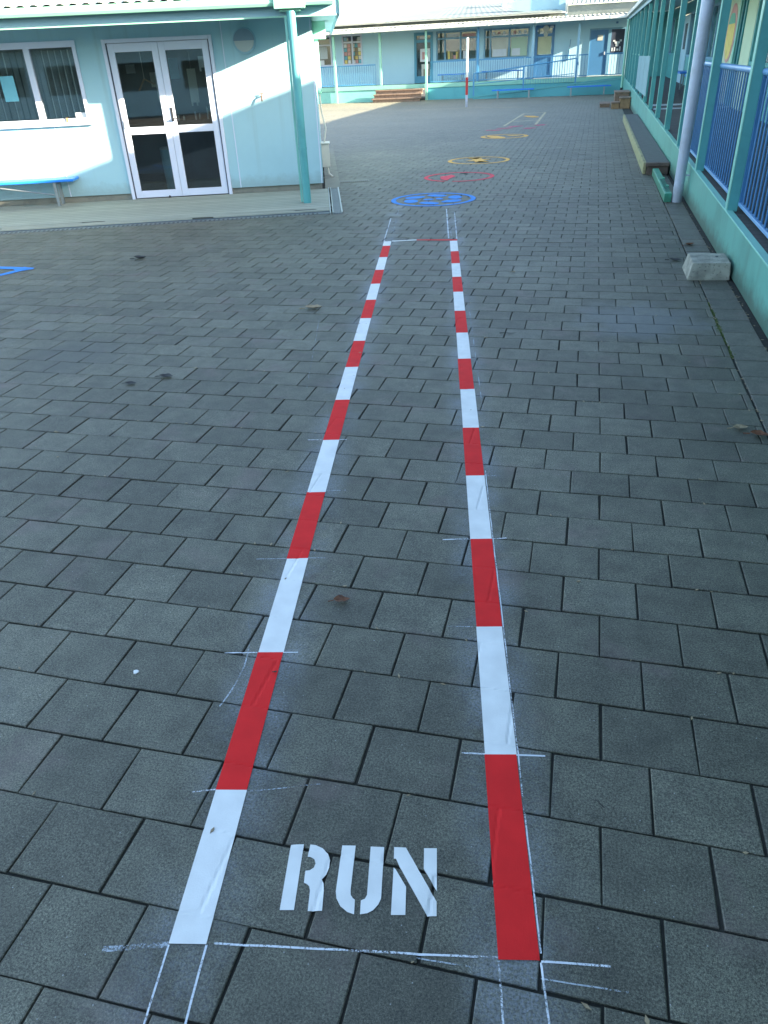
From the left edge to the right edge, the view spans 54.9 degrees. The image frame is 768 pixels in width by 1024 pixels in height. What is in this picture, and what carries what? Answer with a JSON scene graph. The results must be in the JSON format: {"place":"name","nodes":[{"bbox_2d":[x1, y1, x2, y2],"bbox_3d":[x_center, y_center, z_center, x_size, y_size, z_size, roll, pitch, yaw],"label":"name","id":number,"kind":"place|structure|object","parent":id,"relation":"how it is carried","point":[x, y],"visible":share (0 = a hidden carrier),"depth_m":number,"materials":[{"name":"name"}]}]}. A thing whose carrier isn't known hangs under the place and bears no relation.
{"place":"outdoors","nodes":[
{"label":"outdoors","id":0,"kind":"place"},
{"bbox_2d":[159,146,175,188],"bbox_3d":[-3.231,-5.257,11.317,0.318,0.610,0.320,-4,31,-3],"label":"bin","id":1,"kind":"object","parent":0,"point":[166,162],"visible":0.37,"depth_m":11.19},
{"bbox_2d":[0,88,767,1023],"bbox_3d":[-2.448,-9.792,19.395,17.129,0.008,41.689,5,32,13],"label":"paving","id":2,"kind":"structure","parent":0,"point":[64,376],"depth_m":2.55,"materials":[{"name":"grey concrete"}]},
{"bbox_2d":[0,266,32,275],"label":"painted arrow","id":3,"kind":"object","parent":2,"relation":"on","point":[17,269],"visible":1,"depth_m":7.16,"materials":[{"name":"blue paint"}]},
{"bbox_2d":[102,942,167,951],"bbox_3d":[-0.516,0.903,1.534,0.136,0.002,0.012,-3,31,-1],"label":"chalk line","id":4,"kind":"object","parent":2,"relation":"on","point":[165,943],"visible":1,"depth_m":1.54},
{"bbox_2d":[143,945,168,1023],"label":"chalk line","id":5,"kind":"object","parent":2,"relation":"on","point":[152,996],"visible":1,"depth_m":1.47,"materials":[{"name":"white"}]},
{"bbox_2d":[155,373,172,376],"bbox_3d":[-1.315,-0.817,4.428,0.109,0.013,0.056,16,36,28],"label":"fallen leaf","id":6,"kind":"object","parent":2,"relation":"on","point":[166,375],"visible":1,"depth_m":4.43,"materials":[{"name":"plant"}]},
{"bbox_2d":[0,148,340,233],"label":"porch","id":7,"kind":"object","parent":2,"relation":"on","point":[89,215],"visible":1,"depth_m":9.80,"materials":[{"name":"concrete"}]},
{"bbox_2d":[0,176,78,205],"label":"bench","id":8,"kind":"object","parent":7,"relation":"on","point":[55,181],"visible":1,"depth_m":10.39,"materials":[{"name":"metal"}]},
{"bbox_2d":[0,0,340,205],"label":"classroom building","id":9,"kind":"structure","parent":2,"relation":"on","point":[63,112],"depth_m":10.20,"materials":[{"name":"blue paint"}]},
{"bbox_2d":[0,40,93,128],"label":"window","id":10,"kind":"structure","parent":9,"relation":"in","point":[8,90],"depth_m":10.07,"materials":[{"name":"white metal"}]},
{"bbox_2d":[106,42,182,197],"bbox_3d":[-3.321,-5.433,10.335,0.663,1.908,0.055,-4,31,-3],"label":"door leaf","id":11,"kind":"structure","parent":9,"relation":"in","point":[112,49],"depth_m":10.33,"materials":[{"name":"white metal"}]},
{"bbox_2d":[137,42,154,90],"bbox_3d":[-3.375,-6.396,10.211,0.244,1.006,0.024,-4,31,-2],"label":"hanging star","id":12,"kind":"object","parent":9,"relation":"hanging from","point":[144,79],"visible":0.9,"depth_m":10.41,"materials":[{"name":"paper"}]},
{"bbox_2d":[154,72,160,101],"bbox_3d":[-3.250,-6.507,10.523,0.129,1.170,0.028,-4,31,-2],"label":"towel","id":13,"kind":"object","parent":9,"relation":"hanging from","point":[157,86],"visible":0.12,"depth_m":10.71,"materials":[{"name":"fabric"}]},
{"bbox_2d":[115,49,210,123],"bbox_3d":[-3.085,-6.811,11.748,2.200,1.050,0.050,-4,31,-3],"label":"door window","id":14,"kind":"structure","parent":9,"relation":"attached to","point":[143,105],"depth_m":11.73,"materials":[{"name":"glass"}]},
{"bbox_2d":[157,39,227,195],"bbox_3d":[-2.655,-5.470,10.345,0.663,1.908,0.101,-4,31,-3],"label":"door leaf","id":15,"kind":"structure","parent":9,"relation":"in","point":[184,44],"depth_m":10.35,"materials":[{"name":"white metal"}]},
{"bbox_2d":[186,49,199,105],"bbox_3d":[-2.790,-6.511,10.561,0.119,1.240,0.028,-4,31,-2],"label":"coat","id":16,"kind":"object","parent":9,"relation":"hanging from","point":[192,82],"visible":0.87,"depth_m":10.74,"materials":[{"name":"beige fabric"}]},
{"bbox_2d":[177,118,221,187],"bbox_3d":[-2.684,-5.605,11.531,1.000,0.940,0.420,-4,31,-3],"label":"glass pane","id":17,"kind":"structure","parent":9,"relation":"on","point":[200,157],"depth_m":11.39,"materials":[{"name":"black glass"}]},
{"bbox_2d":[198,50,204,70],"bbox_3d":[-2.529,-6.508,10.119,0.119,0.810,0.028,-4,31,-2],"label":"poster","id":18,"kind":"object","parent":9,"relation":"hanging from","point":[201,61],"visible":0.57,"depth_m":10.26,"materials":[{"name":"paper"}]},
{"bbox_2d":[184,945,207,1023],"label":"chalk line","id":19,"kind":"object","parent":2,"relation":"on","point":[194,988],"visible":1,"depth_m":1.46,"materials":[{"name":"white"}]},
{"bbox_2d":[219,625,249,705],"bbox_3d":[-0.440,0.456,2.268,0.039,0.003,0.381,0,31,4],"label":"chalk line","id":20,"kind":"object","parent":2,"relation":"on","point":[234,685],"visible":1,"depth_m":2.16,"materials":[{"name":"white"}]},
{"bbox_2d":[229,652,297,652],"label":"chalk line","id":21,"kind":"object","parent":2,"relation":"on","point":[257,652],"visible":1,"depth_m":2.30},
{"bbox_2d":[169,241,390,943],"bbox_3d":[-0.185,-0.940,4.558,0.081,0.004,7.092,0,31,4],"label":"painted line","id":22,"kind":"object","parent":2,"relation":"on","point":[194,917],"visible":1,"depth_m":2.12,"materials":[{"name":"white paint"}]},
{"bbox_2d":[299,304,321,308],"bbox_3d":[-0.549,-1.542,5.558,0.174,0.023,0.080,5,32,13],"label":"fallen leaf","id":23,"kind":"object","parent":2,"relation":"on","point":[314,306],"visible":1,"depth_m":5.56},
{"bbox_2d":[328,187,342,213],"bbox_3d":[-0.671,-4.257,10.080,0.160,0.036,2.230,-4,31,-3],"label":"drain channel","id":24,"kind":"object","parent":2,"relation":"on","point":[336,202],"visible":0.99,"depth_m":9.90,"materials":[{"name":"metal"}]},
{"bbox_2d":[328,595,349,601],"bbox_3d":[-0.152,0.295,2.496,0.072,0.012,0.037,5,32,13],"label":"fallen leaf","id":25,"kind":"object","parent":2,"relation":"on","point":[339,598],"visible":1,"depth_m":2.50,"materials":[{"name":"brown plant"}]},
{"bbox_2d":[339,179,369,182],"bbox_3d":[-0.485,-5.227,11.684,0.500,0.022,0.280,-4,31,-3],"label":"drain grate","id":26,"kind":"object","parent":2,"relation":"on","point":[350,181],"visible":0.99,"depth_m":11.65,"materials":[{"name":"metal"}]},
{"bbox_2d":[214,942,497,957],"bbox_3d":[-0.061,0.896,1.510,0.586,0.002,0.006,0,31,5],"label":"chalk line","id":27,"kind":"object","parent":2,"relation":"on","point":[311,948],"visible":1,"depth_m":1.51,"materials":[{"name":"white"}]},
{"bbox_2d":[280,844,436,916],"bbox_3d":[-0.052,0.815,1.642,0.339,0.003,0.162,0,31,4],"label":"painted word","id":28,"kind":"object","parent":2,"relation":"on","point":[315,876],"visible":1,"depth_m":1.64,"materials":[{"name":"white paint"}]},
{"bbox_2d":[371,88,423,102],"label":"entry steps","id":29,"kind":"structure","parent":2,"relation":"on","point":[410,95],"depth_m":35.99,"materials":[{"name":"brown wood"}]},
{"bbox_2d":[396,239,456,240],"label":"painted line","id":30,"kind":"object","parent":2,"relation":"on","point":[429,239],"visible":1,"depth_m":7.57,"materials":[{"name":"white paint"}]},
{"bbox_2d":[391,193,475,205],"bbox_3d":[0.652,-4.145,9.791,1.119,0.001,1.119,5,32,13],"label":"painted circle","id":31,"kind":"object","parent":2,"relation":"on","point":[455,198],"visible":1,"depth_m":9.77,"materials":[{"name":"blue paint"}]},
{"bbox_2d":[424,172,493,181],"bbox_3d":[1.178,-5.266,11.604,1.099,0.001,1.099,5,32,13],"label":"painted circle","id":32,"kind":"object","parent":2,"relation":"on","point":[448,177],"visible":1,"depth_m":11.62,"materials":[{"name":"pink paint"}]},
{"bbox_2d":[465,38,468,106],"bbox_3d":[3.223,-17.049,28.706,0.097,2.320,0.097,5,32,13],"label":"banded pole","id":33,"kind":"object","parent":2,"relation":"on","point":[466,86],"visible":0.94,"depth_m":28.68,"materials":[{"name":"multicoloured plastic"}]},
{"bbox_2d":[314,0,636,103],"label":"school building","id":34,"kind":"structure","parent":2,"relation":"on","point":[401,48],"depth_m":36.29,"materials":[{"name":"blue paint"}]},
{"bbox_2d":[314,36,332,66],"bbox_3d":[-3.289,-23.801,38.218,1.250,1.330,0.120,5,32,13],"label":"window","id":35,"kind":"structure","parent":34,"relation":"in","point":[323,54],"depth_m":38.21,"materials":[{"name":"white glass"}]},
{"bbox_2d":[317,66,334,86],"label":"balustrade panel","id":36,"kind":"object","parent":34,"relation":"attached to","point":[330,67],"visible":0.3,"depth_m":37.07,"materials":[{"name":"blue metal"}]},
{"bbox_2d":[341,34,362,65],"bbox_3d":[-1.616,-23.646,37.829,1.060,1.330,0.120,5,32,13],"label":"window","id":37,"kind":"structure","parent":34,"relation":"in","point":[345,46],"depth_m":37.83,"materials":[{"name":"white metal"}]},
{"bbox_2d":[337,64,375,85],"bbox_3d":[-1.352,-21.709,36.745,1.950,0.875,0.050,5,32,13],"label":"balustrade panel","id":38,"kind":"object","parent":34,"relation":"attached to","point":[355,75],"visible":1,"depth_m":36.72,"materials":[{"name":"blue metal"}]},
{"bbox_2d":[414,32,432,82],"bbox_3d":[2.003,-22.879,37.251,0.960,2.160,0.120,5,32,13],"label":"door","id":39,"kind":"structure","parent":34,"relation":"in","point":[418,79],"depth_m":37.21,"materials":[{"name":"teal paint"}]},
{"bbox_2d":[438,73,465,82],"bbox_3d":[3.410,-21.696,36.944,1.400,0.363,0.340,5,32,13],"label":"bench","id":40,"kind":"object","parent":34,"relation":"on","point":[461,74],"visible":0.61,"depth_m":36.81,"materials":[{"name":"metal"}]},
{"bbox_2d":[430,59,475,81],"bbox_3d":[3.337,-21.273,35.653,2.220,0.875,0.050,5,32,13],"label":"balustrade panel","id":41,"kind":"object","parent":34,"relation":"attached to","point":[455,61],"visible":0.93,"depth_m":35.64,"materials":[{"name":"blue metal"}]},
{"bbox_2d":[436,30,476,60],"bbox_3d":[3.605,-23.114,36.641,2.060,1.260,0.120,5,32,13],"label":"window","id":42,"kind":"structure","parent":34,"relation":"in","point":[458,54],"depth_m":36.59,"materials":[{"name":"blue paint"}]},
{"bbox_2d":[479,57,523,79],"bbox_3d":[5.559,-21.066,35.135,2.100,0.875,0.050,5,32,13],"label":"balustrade panel","id":43,"kind":"object","parent":34,"relation":"attached to","point":[516,58],"visible":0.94,"depth_m":35.11,"materials":[{"name":"blue metal"}]},
{"bbox_2d":[482,69,522,80],"bbox_3d":[5.833,-21.492,36.366,2.000,0.413,0.340,5,32,13],"label":"bench","id":44,"kind":"object","parent":34,"relation":"on","point":[504,71],"visible":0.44,"depth_m":36.14,"materials":[{"name":"metal"}]},
{"bbox_2d":[483,26,529,58],"bbox_3d":[5.981,-22.893,36.087,2.200,1.260,0.120,5,32,13],"label":"window","id":45,"kind":"structure","parent":34,"relation":"in","point":[519,48],"depth_m":36.09,"materials":[{"name":"glass"}]},
{"bbox_2d":[533,25,554,77],"bbox_3d":[7.770,-22.342,35.886,0.920,2.180,0.155,5,32,13],"label":"door","id":46,"kind":"structure","parent":34,"relation":"in","point":[545,47],"depth_m":35.79,"materials":[{"name":"blue paint"}]},
{"bbox_2d":[525,55,575,77],"bbox_3d":[7.780,-20.860,34.617,2.280,0.875,0.050,5,32,13],"label":"balustrade panel","id":47,"kind":"object","parent":34,"relation":"attached to","point":[555,56],"visible":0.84,"depth_m":34.60,"materials":[{"name":"blue metal"}]},
{"bbox_2d":[577,54,588,75],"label":"balustrade panel","id":48,"kind":"object","parent":34,"relation":"attached to","point":[584,64],"visible":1,"depth_m":34.26,"materials":[{"name":"metal"}]},
{"bbox_2d":[586,27,625,75],"bbox_3d":[10.615,-21.978,35.300,1.670,1.930,0.130,5,32,13],"label":"door","id":49,"kind":"structure","parent":34,"relation":"in","point":[602,41],"depth_m":35.24,"materials":[{"name":"blue paint"}]},
{"bbox_2d":[604,52,623,74],"bbox_3d":[10.568,-20.601,33.967,0.750,0.875,0.050,5,32,13],"label":"balustrade panel","id":50,"kind":"object","parent":34,"relation":"attached to","point":[617,53],"visible":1,"depth_m":33.93,"materials":[{"name":"blue metal"}]},
{"bbox_2d":[448,157,509,163],"bbox_3d":[1.719,-6.386,13.415,1.119,0.001,1.119,5,32,13],"label":"painted circle","id":51,"kind":"object","parent":2,"relation":"on","point":[477,159],"visible":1,"depth_m":13.38,"materials":[{"name":"yellow paint"}]},
{"bbox_2d":[450,241,539,960],"bbox_3d":[0.489,-0.921,4.474,0.084,0.004,7.021,0,31,4],"label":"painted line","id":52,"kind":"object","parent":2,"relation":"on","point":[516,932],"visible":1,"depth_m":2.04,"materials":[{"name":"red paint"}]},
{"bbox_2d":[498,961,503,1023],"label":"chalk line","id":53,"kind":"object","parent":2,"relation":"on","point":[501,1000],"visible":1,"depth_m":1.41,"materials":[{"name":"white"}]},
{"bbox_2d":[462,752,544,756],"bbox_3d":[0.310,0.630,1.919,0.215,0.001,0.006,0,31,5],"label":"chalk line","id":54,"kind":"object","parent":2,"relation":"on","point":[516,754],"visible":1,"depth_m":1.92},
{"bbox_2d":[481,134,528,138],"bbox_3d":[2.833,-8.845,17.396,1.119,0.001,1.119,5,32,13],"label":"painted circle","id":55,"kind":"object","parent":2,"relation":"on","point":[495,137],"visible":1,"depth_m":17.42,"materials":[{"name":"yellow paint"}]},
{"bbox_2d":[492,88,533,98],"bbox_3d":[5.924,-19.234,33.982,1.900,0.378,0.340,5,32,13],"label":"bench","id":56,"kind":"object","parent":2,"relation":"on","point":[528,89],"visible":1,"depth_m":33.82,"materials":[{"name":"metal"}]},
{"bbox_2d":[485,470,541,953],"bbox_3d":[0.381,0.353,2.373,0.005,0.003,2.070,0,31,4],"label":"chalk line","id":57,"kind":"object","parent":2,"relation":"on","point":[517,752],"visible":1,"depth_m":1.88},
{"bbox_2d":[486,124,544,130],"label":"painted marks","id":58,"kind":"object","parent":2,"relation":"on","point":[517,126],"visible":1,"depth_m":19.36,"materials":[{"name":"pink paint"}]},
{"bbox_2d":[421,958,626,991],"bbox_3d":[0.268,0.913,1.456,0.413,0.002,0.004,3,32,10],"label":"chalk line","id":59,"kind":"object","parent":2,"relation":"on","point":[541,978],"visible":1,"depth_m":1.44,"materials":[{"name":"white"}]},
{"bbox_2d":[504,112,545,125],"bbox_3d":[4.326,-11.868,22.282,0.898,0.001,5.494,5,32,13],"label":"painted grid","id":60,"kind":"object","parent":2,"relation":"on","point":[540,118],"visible":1,"depth_m":22.45,"materials":[{"name":"white paint"}]},
{"bbox_2d":[540,963,549,1023],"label":"chalk line","id":61,"kind":"object","parent":2,"relation":"on","point":[546,1003],"visible":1,"depth_m":1.43,"materials":[{"name":"white"}]},
{"bbox_2d":[472,58,620,98],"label":"ramp","id":62,"kind":"structure","parent":2,"relation":"on","point":[564,90],"depth_m":33.94,"materials":[{"name":"teal paint"}]},
{"bbox_2d":[541,961,609,966],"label":"chalk line","id":63,"kind":"object","parent":2,"relation":"on","point":[561,962],"visible":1,"depth_m":1.47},
{"bbox_2d":[567,85,610,95],"bbox_3d":[9.197,-18.938,33.214,1.910,0.398,0.340,5,32,13],"label":"bench","id":64,"kind":"object","parent":2,"relation":"on","point":[570,87],"visible":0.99,"depth_m":33.02,"materials":[{"name":"metal"}]},
{"bbox_2d":[599,101,609,107],"bbox_3d":[7.739,-14.293,25.913,0.360,0.118,1.360,5,32,13],"label":"timber step","id":65,"kind":"object","parent":2,"relation":"on","point":[605,104],"visible":1,"depth_m":25.39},
{"bbox_2d":[611,101,619,108],"bbox_3d":[7.718,-13.596,24.684,0.280,0.198,0.710,5,32,13],"label":"timber step","id":66,"kind":"object","parent":2,"relation":"on","point":[614,105],"visible":1,"depth_m":24.43,"materials":[{"name":"brown wood"}]},
{"bbox_2d":[614,90,629,103],"bbox_3d":[8.222,-14.339,25.622,0.500,0.458,1.560,5,32,13],"label":"timber step","id":67,"kind":"object","parent":2,"relation":"on","point":[618,94],"visible":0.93,"depth_m":24.97,"materials":[{"name":"brown wood"}]},
{"bbox_2d":[619,96,630,108],"bbox_3d":[8.006,-13.625,24.583,0.360,0.328,0.710,5,32,13],"label":"timber step","id":68,"kind":"object","parent":2,"relation":"on","point":[624,103],"visible":1,"depth_m":24.32,"materials":[{"name":"brown wood"}]},
{"bbox_2d":[623,114,669,174],"bbox_3d":[5.307,-7.823,15.360,0.360,0.162,10.900,5,32,13],"label":"long step","id":69,"kind":"object","parent":2,"relation":"on","point":[649,154],"visible":0.98,"depth_m":12.82,"materials":[{"name":"concrete"}]},
{"bbox_2d":[682,253,730,280],"bbox_3d":[2.583,-1.970,5.916,0.316,0.134,0.418,5,32,13],"label":"concrete block","id":70,"kind":"object","parent":2,"relation":"on","point":[705,266],"depth_m":5.78,"materials":[{"name":"grey concrete"}]},
{"bbox_2d":[662,175,767,432],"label":"paving edge","id":71,"kind":"object","parent":2,"relation":"on","point":[745,344],"visible":0.7,"depth_m":4.83,"materials":[{"name":"grey concrete"}]},
{"bbox_2d":[652,168,671,201],"bbox_3d":[3.684,-4.370,9.822,0.089,0.105,2.390,5,32,13],"label":"drain channel piece","id":72,"kind":"object","parent":71,"relation":"on","point":[662,185],"visible":1,"depth_m":9.47,"materials":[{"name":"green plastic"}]},
{"bbox_2d":[708,302,735,357],"bbox_3d":[2.175,-1.200,4.812,0.060,0.015,1.195,5,32,13],"label":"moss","id":73,"kind":"object","parent":2,"relation":"on","point":[722,335],"visible":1,"depth_m":4.75,"materials":[{"name":"green plant"}]},
{"bbox_2d":[727,424,747,428],"bbox_3d":[1.678,-0.403,3.505,0.093,0.013,0.046,5,32,13],"label":"fallen leaf","id":74,"kind":"object","parent":2,"relation":"on","point":[739,426],"visible":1,"depth_m":3.51,"materials":[{"name":"beige plant"}]},
{"bbox_2d":[743,430,767,435],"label":"fallen leaf","id":75,"kind":"object","parent":2,"relation":"on","point":[758,432],"visible":1,"depth_m":3.44,"materials":[{"name":"brown plant"}]},
{"bbox_2d":[339,0,692,14],"label":"sky","id":76,"kind":"structure","parent":0,"point":[347,6],"materials":[{"name":"white"}]},
{"bbox_2d":[620,0,767,337],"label":"veranda building","id":77,"kind":"structure","parent":0,"point":[671,38],"depth_m":8.56,"materials":[{"name":"paint"}]},
{"bbox_2d":[635,56,641,89],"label":"screen panel","id":78,"kind":"object","parent":77,"relation":"attached to","point":[638,72],"visible":0.91,"depth_m":21.06,"materials":[{"name":"blue paint"}]},
{"bbox_2d":[638,56,645,92],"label":"screen panel","id":79,"kind":"object","parent":77,"relation":"attached to","point":[641,74],"visible":0.93,"depth_m":19.54,"materials":[{"name":"blue paint"}]},
{"bbox_2d":[641,56,650,95],"bbox_3d":[6.412,-10.693,18.108,0.024,0.820,1.900,5,32,13],"label":"screen panel","id":80,"kind":"object","parent":77,"relation":"attached to","point":[646,71],"visible":1,"depth_m":17.92,"materials":[{"name":"blue paint"}]},
{"bbox_2d":[668,18,675,54],"bbox_3d":[12.012,-19.854,30.861,0.110,1.290,3.000,5,32,13],"label":"window","id":81,"kind":"structure","parent":77,"relation":"in","point":[673,24],"depth_m":30.62,"materials":[{"name":"glass"}]},
{"bbox_2d":[671,16,678,54],"bbox_3d":[11.365,-18.453,28.645,0.110,1.282,2.400,5,32,13],"label":"window","id":82,"kind":"structure","parent":77,"relation":"in","point":[677,18],"depth_m":29.34,"materials":[{"name":"teal glass"}]},
{"bbox_2d":[678,70,686,89],"bbox_3d":[9.318,-13.506,23.094,0.400,0.456,2.400,5,32,13],"label":"bench","id":83,"kind":"object","parent":77,"relation":"on","point":[684,72],"visible":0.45,"depth_m":22.36,"materials":[{"name":"metal"}]},
{"bbox_2d":[676,14,690,83],"bbox_3d":[10.623,-16.475,26.329,0.086,2.013,3.600,5,32,13],"label":"door","id":84,"kind":"structure","parent":77,"relation":"in","point":[688,17],"depth_m":25.47,"materials":[{"name":"blue paint"}]},
{"bbox_2d":[685,10,695,56],"bbox_3d":[9.833,-15.134,23.392,0.110,1.280,2.800,5,32,13],"label":"window","id":85,"kind":"structure","parent":77,"relation":"in","point":[693,13],"depth_m":24.30,"materials":[{"name":"blue paint"}]},
{"bbox_2d":[690,61,711,157],"bbox_3d":[3.854,-4.906,8.999,0.050,1.007,2.336,5,32,13],"label":"balustrade panel","id":86,"kind":"object","parent":77,"relation":"attached to","point":[700,112],"visible":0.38,"depth_m":8.97,"materials":[{"name":"blue metal"}]},
{"bbox_2d":[705,1,721,59],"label":"window","id":87,"kind":"structure","parent":77,"relation":"in","point":[711,43],"depth_m":19.45,"materials":[{"name":"blue paint"}]},
{"bbox_2d":[704,63,750,192],"bbox_3d":[3.269,-3.650,6.990,0.050,1.004,2.336,5,32,13],"label":"balustrade panel","id":88,"kind":"object","parent":77,"relation":"attached to","point":[743,69],"visible":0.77,"depth_m":7.19,"materials":[{"name":"blue metal"}]},
{"bbox_2d":[719,0,743,99],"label":"door","id":89,"kind":"structure","parent":77,"relation":"in","point":[736,9],"depth_m":16.28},
{"bbox_2d":[726,0,759,110],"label":"door","id":90,"kind":"structure","parent":77,"relation":"in","point":[750,7],"depth_m":14.84,"materials":[{"name":"teal paint"}]},
{"bbox_2d":[738,68,767,237],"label":"balustrade panel","id":91,"kind":"object","parent":77,"relation":"attached to","point":[758,223],"visible":1,"depth_m":5.70,"materials":[{"name":"blue metal"}]},
{"bbox_2d":[748,0,767,66],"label":"window","id":92,"kind":"structure","parent":77,"relation":"in","point":[761,1],"depth_m":14.00,"materials":[{"name":"teal paint"}]}
]}

